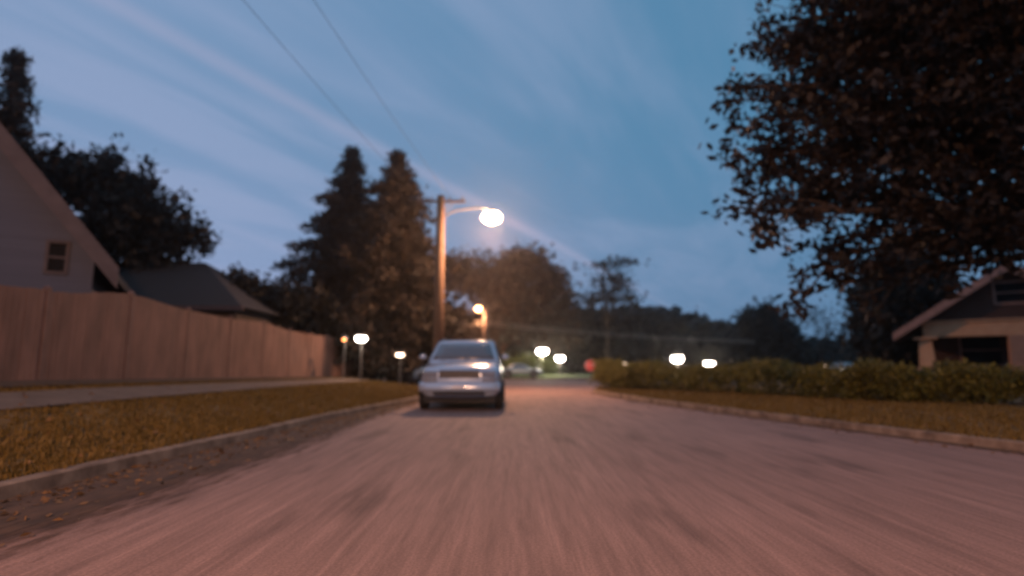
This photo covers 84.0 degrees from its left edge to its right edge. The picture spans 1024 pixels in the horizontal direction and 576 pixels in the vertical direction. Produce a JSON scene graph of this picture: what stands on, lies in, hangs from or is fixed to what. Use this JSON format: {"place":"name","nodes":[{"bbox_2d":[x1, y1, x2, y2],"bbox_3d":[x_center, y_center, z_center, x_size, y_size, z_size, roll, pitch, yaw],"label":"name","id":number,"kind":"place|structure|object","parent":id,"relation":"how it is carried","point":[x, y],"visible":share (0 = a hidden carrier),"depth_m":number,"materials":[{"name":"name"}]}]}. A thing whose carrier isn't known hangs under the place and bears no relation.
{"place":"outdoors","nodes":[
{"label":"outdoors","id":0,"kind":"place"},
{"bbox_2d":[0,378,378,409],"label":"sidewalk","id":1,"kind":"structure","parent":0,"point":[10,400],"depth_m":10.81,"materials":[{"name":"concrete"}]},
{"bbox_2d":[0,377,418,480],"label":"lawn","id":2,"kind":"structure","parent":0,"point":[76,410],"depth_m":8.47,"materials":[{"name":"plant"}]},
{"bbox_2d":[0,45,83,222],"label":"spruce tree","id":3,"kind":"object","parent":2,"relation":"on","point":[13,108],"visible":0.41,"depth_m":25.36,"materials":[{"name":"green plant"}]},
{"bbox_2d":[0,123,130,293],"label":"house","id":4,"kind":"structure","parent":2,"relation":"on","point":[47,238],"depth_m":13.65,"materials":[{"name":"white wood"}]},
{"bbox_2d":[43,239,70,274],"bbox_3d":[-11.091,-0.748,13.857,0.472,0.834,0.050,4,-9,-29],"label":"window","id":5,"kind":"structure","parent":4,"relation":"in","point":[57,252],"depth_m":13.86,"materials":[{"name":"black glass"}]},
{"bbox_2d":[21,132,225,273],"bbox_3d":[-19.751,-1.764,27.444,11.222,12.061,4.772,0,-8,0],"label":"yard tree","id":6,"kind":"object","parent":2,"relation":"on","point":[138,222],"visible":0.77,"depth_m":27.15,"materials":[{"name":"green plant"}]},
{"bbox_2d":[0,376,357,386],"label":"flowerbed","id":7,"kind":"object","parent":2,"relation":"on","point":[37,382],"visible":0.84,"depth_m":12.26,"materials":[{"name":"brown soil"}]},
{"bbox_2d":[0,285,364,380],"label":"fence","id":8,"kind":"object","parent":2,"relation":"on","point":[47,333],"visible":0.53,"depth_m":13.58,"materials":[{"name":"brown wood"}]},
{"bbox_2d":[118,262,299,330],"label":"house","id":9,"kind":"structure","parent":2,"relation":"on","point":[203,287],"depth_m":24.61,"materials":[{"name":"black"}]},
{"bbox_2d":[221,261,312,330],"bbox_3d":[-12.154,1.568,27.124,5.228,5.570,3.206,0,-8,0],"label":"bush","id":10,"kind":"object","parent":2,"relation":"on","point":[286,302],"visible":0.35,"depth_m":26.76,"materials":[{"name":"green plant"}]},
{"bbox_2d":[231,266,364,366],"bbox_3d":[-11.963,1.811,29.985,9.092,6.084,4.265,0,-8,0],"label":"tree","id":11,"kind":"object","parent":2,"relation":"on","point":[320,319],"visible":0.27,"depth_m":29.32,"materials":[{"name":"green plant"}]},
{"bbox_2d":[341,336,346,378],"bbox_3d":[-7.660,3.194,25.807,0.161,2.023,0.440,0,-8,0],"label":"street lamp","id":12,"kind":"object","parent":2,"relation":"on","point":[343,338],"visible":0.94,"depth_m":25.88,"materials":[{"name":"grey metal"}]},
{"bbox_2d":[268,145,432,362],"bbox_3d":[-10.651,-1.803,37.828,13.412,16.012,12.519,0,-8,0],"label":"spruce tree","id":13,"kind":"object","parent":2,"relation":"on","point":[346,200],"visible":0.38,"depth_m":36.17,"materials":[{"name":"green plant"}]},
{"bbox_2d":[354,334,367,380],"bbox_3d":[-7.016,3.243,26.305,0.547,2.208,0.485,0,-8,0],"label":"street lamp","id":14,"kind":"object","parent":2,"relation":"on","point":[360,337],"visible":0.97,"depth_m":26.28,"materials":[{"name":"grey metal"}]},
{"bbox_2d":[296,230,454,378],"bbox_3d":[-9.680,0.354,39.103,11.431,12.315,6.728,0,-8,0],"label":"yard tree","id":15,"kind":"object","parent":2,"relation":"on","point":[450,286],"visible":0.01,"depth_m":39.54,"materials":[{"name":"green plant"}]},
{"bbox_2d":[350,347,409,381],"bbox_3d":[-7.739,4.244,32.059,3.824,2.667,2.757,-8,-11,44],"label":"bush","id":16,"kind":"object","parent":2,"relation":"on","point":[373,375],"visible":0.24,"depth_m":31.48,"materials":[{"name":"green plant"}]},
{"bbox_2d":[395,351,404,384],"bbox_3d":[-5.381,3.850,27.229,0.426,1.650,0.440,0,-8,0],"label":"street lamp","id":17,"kind":"object","parent":2,"relation":"on","point":[400,354],"visible":0.95,"depth_m":27.24,"materials":[{"name":"grey metal"}]},
{"bbox_2d":[319,148,505,381],"bbox_3d":[-6.800,-1.499,34.386,11.743,14.792,12.898,3,-9,-20],"label":"spruce tree","id":18,"kind":"object","parent":2,"relation":"on","point":[398,261],"visible":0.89,"depth_m":32.63,"materials":[{"name":"green plant"}]},
{"bbox_2d":[416,195,501,352],"bbox_3d":[-2.698,0.261,28.239,4.344,9.992,0.985,0,-8,0],"label":"utility pole","id":19,"kind":"object","parent":2,"relation":"on","point":[491,216],"visible":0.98,"depth_m":28.33,"materials":[{"name":"brown wood"}]},
{"bbox_2d":[243,0,418,195],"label":"power line","id":20,"kind":"object","parent":19,"relation":"attached to","point":[322,91],"visible":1,"depth_m":16.45,"materials":[{"name":"black"}]},
{"bbox_2d":[314,1,447,193],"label":"power line","id":21,"kind":"object","parent":19,"relation":"attached to","point":[369,83],"visible":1,"depth_m":16.05,"materials":[{"name":"black"}]},
{"bbox_2d":[0,380,1023,575],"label":"road","id":22,"kind":"structure","parent":0,"point":[550,478],"depth_m":4.80,"materials":[{"name":"grey asphalt"}]},
{"bbox_2d":[0,401,417,548],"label":"gutter","id":23,"kind":"object","parent":22,"relation":"on","point":[38,519],"visible":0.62,"depth_m":5.62,"materials":[{"name":"grey concrete"}]},
{"bbox_2d":[0,396,418,500],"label":"kerb","id":24,"kind":"structure","parent":22,"relation":"on","point":[22,485],"depth_m":6.85,"materials":[{"name":"concrete"}]},
{"bbox_2d":[397,361,424,384],"bbox_3d":[-6.274,5.479,37.594,2.339,2.006,5.160,-2,-8,14],"label":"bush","id":25,"kind":"object","parent":22,"relation":"on","point":[415,377],"visible":0.33,"depth_m":35.26,"materials":[{"name":"green plant"}]},
{"bbox_2d":[419,338,508,408],"bbox_3d":[-1.423,2.655,17.884,2.669,2.106,5.360,0,-8,0],"label":"sedan","id":26,"kind":"object","parent":22,"relation":"on","point":[462,370],"visible":1,"depth_m":15.52,"materials":[{"name":"silver paint"}]},
{"bbox_2d":[0,380,1023,545],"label":"fallen leaves","id":27,"kind":"object","parent":22,"relation":"on","point":[44,499],"visible":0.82,"depth_m":7.27,"materials":[{"name":"brown plant"}]},
{"bbox_2d":[585,360,595,384],"bbox_3d":[5.466,5.867,39.595,0.739,1.714,0.068,0,-8,0],"label":"stop sign","id":28,"kind":"object","parent":22,"relation":"on","point":[588,365],"visible":0.88,"depth_m":39.62,"materials":[{"name":"red metal"}]},
{"bbox_2d":[591,392,1023,453],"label":"gutter","id":29,"kind":"object","parent":22,"relation":"on","point":[978,447],"visible":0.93,"depth_m":10.16,"materials":[{"name":"grey concrete"}]},
{"bbox_2d":[0,0,1023,339],"label":"sky","id":30,"kind":"structure","parent":0,"point":[582,124],"materials":[{"name":"blue"}]},
{"bbox_2d":[378,372,816,377],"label":"park lawn","id":31,"kind":"structure","parent":0,"point":[576,375],"depth_m":66.05,"materials":[{"name":"green plant"}]},
{"bbox_2d":[475,304,496,340],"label":"street lamp","id":32,"kind":"object","parent":31,"relation":"on","point":[478,308],"visible":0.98,"depth_m":61.94,"materials":[{"name":"brown wood"}]},
{"bbox_2d":[486,321,750,340],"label":"power line","id":33,"kind":"object","parent":32,"relation":"attached to","point":[625,334],"visible":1,"depth_m":59.61,"materials":[{"name":"black"}]},
{"bbox_2d":[486,324,754,342],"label":"power line","id":34,"kind":"object","parent":32,"relation":"attached to","point":[623,336],"visible":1,"depth_m":59.61,"materials":[{"name":"black"}]},
{"bbox_2d":[444,240,549,349],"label":"park tree","id":35,"kind":"object","parent":31,"relation":"on","point":[483,281],"visible":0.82,"depth_m":69.27,"materials":[{"name":"green plant"}]},
{"bbox_2d":[503,364,543,377],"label":"parked sedan","id":36,"kind":"object","parent":31,"relation":"on","point":[517,370],"visible":0.85,"depth_m":59.00,"materials":[{"name":"grey paint"}]},
{"bbox_2d":[502,351,565,376],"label":"bush","id":37,"kind":"object","parent":31,"relation":"on","point":[528,361],"visible":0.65,"depth_m":65.18,"materials":[{"name":"green plant"}]},
{"bbox_2d":[476,240,594,375],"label":"park tree","id":38,"kind":"object","parent":31,"relation":"on","point":[543,305],"visible":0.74,"depth_m":70.47,"materials":[{"name":"green plant"}]},
{"bbox_2d":[537,348,547,361],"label":"street lamp","id":39,"kind":"object","parent":31,"relation":"on","point":[542,351],"visible":0.91,"depth_m":68.20,"materials":[{"name":"grey metal"}]},
{"bbox_2d":[556,356,564,374],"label":"street lamp","id":40,"kind":"object","parent":31,"relation":"on","point":[559,358],"visible":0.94,"depth_m":75.08,"materials":[{"name":"grey metal"}]},
{"bbox_2d":[560,254,649,358],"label":"park tree","id":41,"kind":"object","parent":31,"relation":"on","point":[615,280],"visible":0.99,"depth_m":70.35,"materials":[{"name":"green plant"}]},
{"bbox_2d":[671,356,682,366],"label":"street lamp","id":42,"kind":"object","parent":31,"relation":"on","point":[677,359],"visible":0.94,"depth_m":78.85,"materials":[{"name":"grey metal"}]},
{"bbox_2d":[445,300,916,373],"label":"woods","id":43,"kind":"object","parent":31,"relation":"on","point":[665,323],"visible":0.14,"depth_m":88.64,"materials":[{"name":"green plant"}]},
{"bbox_2d":[704,361,713,365],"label":"street lamp","id":44,"kind":"object","parent":31,"relation":"on","point":[709,362],"visible":0.51,"depth_m":82.96,"materials":[{"name":"white glass"}]},
{"bbox_2d":[722,296,816,375],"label":"park tree","id":45,"kind":"object","parent":31,"relation":"on","point":[768,332],"visible":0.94,"depth_m":60.49,"materials":[{"name":"green plant"}]},
{"bbox_2d":[796,301,853,364],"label":"park tree","id":46,"kind":"object","parent":31,"relation":"on","point":[821,351],"visible":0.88,"depth_m":59.81,"materials":[{"name":"green plant"}]},
{"bbox_2d":[829,363,853,371],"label":"parked sedan","id":47,"kind":"object","parent":31,"relation":"on","point":[843,364],"visible":0.04,"depth_m":62.93,"materials":[{"name":"silver metal"}]},
{"bbox_2d":[595,383,1023,440],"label":"verge","id":48,"kind":"structure","parent":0,"point":[1019,404],"depth_m":12.86,"materials":[{"name":"green plant"}]},
{"bbox_2d":[587,355,1023,404],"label":"hedge","id":49,"kind":"object","parent":48,"relation":"on","point":[901,381],"visible":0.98,"depth_m":15.86,"materials":[{"name":"green plant"}]},
{"bbox_2d":[698,0,1023,331],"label":"street tree","id":50,"kind":"object","parent":48,"relation":"on","point":[914,56],"visible":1,"depth_m":12.11,"materials":[{"name":"green plant"}]},
{"bbox_2d":[825,244,974,367],"bbox_3d":[23.128,1.024,32.919,8.292,9.062,5.012,0,-8,0],"label":"yard tree","id":51,"kind":"object","parent":48,"relation":"on","point":[902,307],"visible":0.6,"depth_m":32.28,"materials":[{"name":"green plant"}]},
{"bbox_2d":[893,265,1023,371],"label":"bungalow","id":52,"kind":"object","parent":48,"relation":"on","point":[981,321],"visible":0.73,"depth_m":24.00,"materials":[{"name":"beige paint"}]},
{"bbox_2d":[958,336,1008,365],"bbox_3d":[21.127,2.771,25.435,1.740,1.440,0.050,-6,-10,35],"label":"window","id":53,"kind":"structure","parent":52,"relation":"in","point":[977,349],"depth_m":25.50,"materials":[{"name":"black glass"}]},
{"bbox_2d":[999,338,1008,370],"bbox_3d":[21.938,3.128,24.745,0.950,1.900,0.158,-6,-10,35],"label":"door","id":54,"kind":"structure","parent":52,"relation":"in","point":[1003,341],"depth_m":25.02,"materials":[{"name":"brown"}]},
{"bbox_2d":[991,280,1023,304],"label":"window","id":55,"kind":"structure","parent":52,"relation":"in","point":[1004,292],"depth_m":23.28,"materials":[{"name":"black glass"}]},
{"label":"ground","id":56,"kind":"structure","parent":0,"visible":0},
{"bbox_2d":[377,378,777,379],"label":"kerb","id":57,"kind":"structure","parent":56,"relation":"on","point":[547,379],"depth_m":56.78,"materials":[{"name":"concrete"}]},
{"bbox_2d":[594,388,1023,451],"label":"kerb","id":58,"kind":"structure","parent":56,"relation":"on","point":[1005,444],"depth_m":10.40,"materials":[{"name":"concrete"}]}
]}

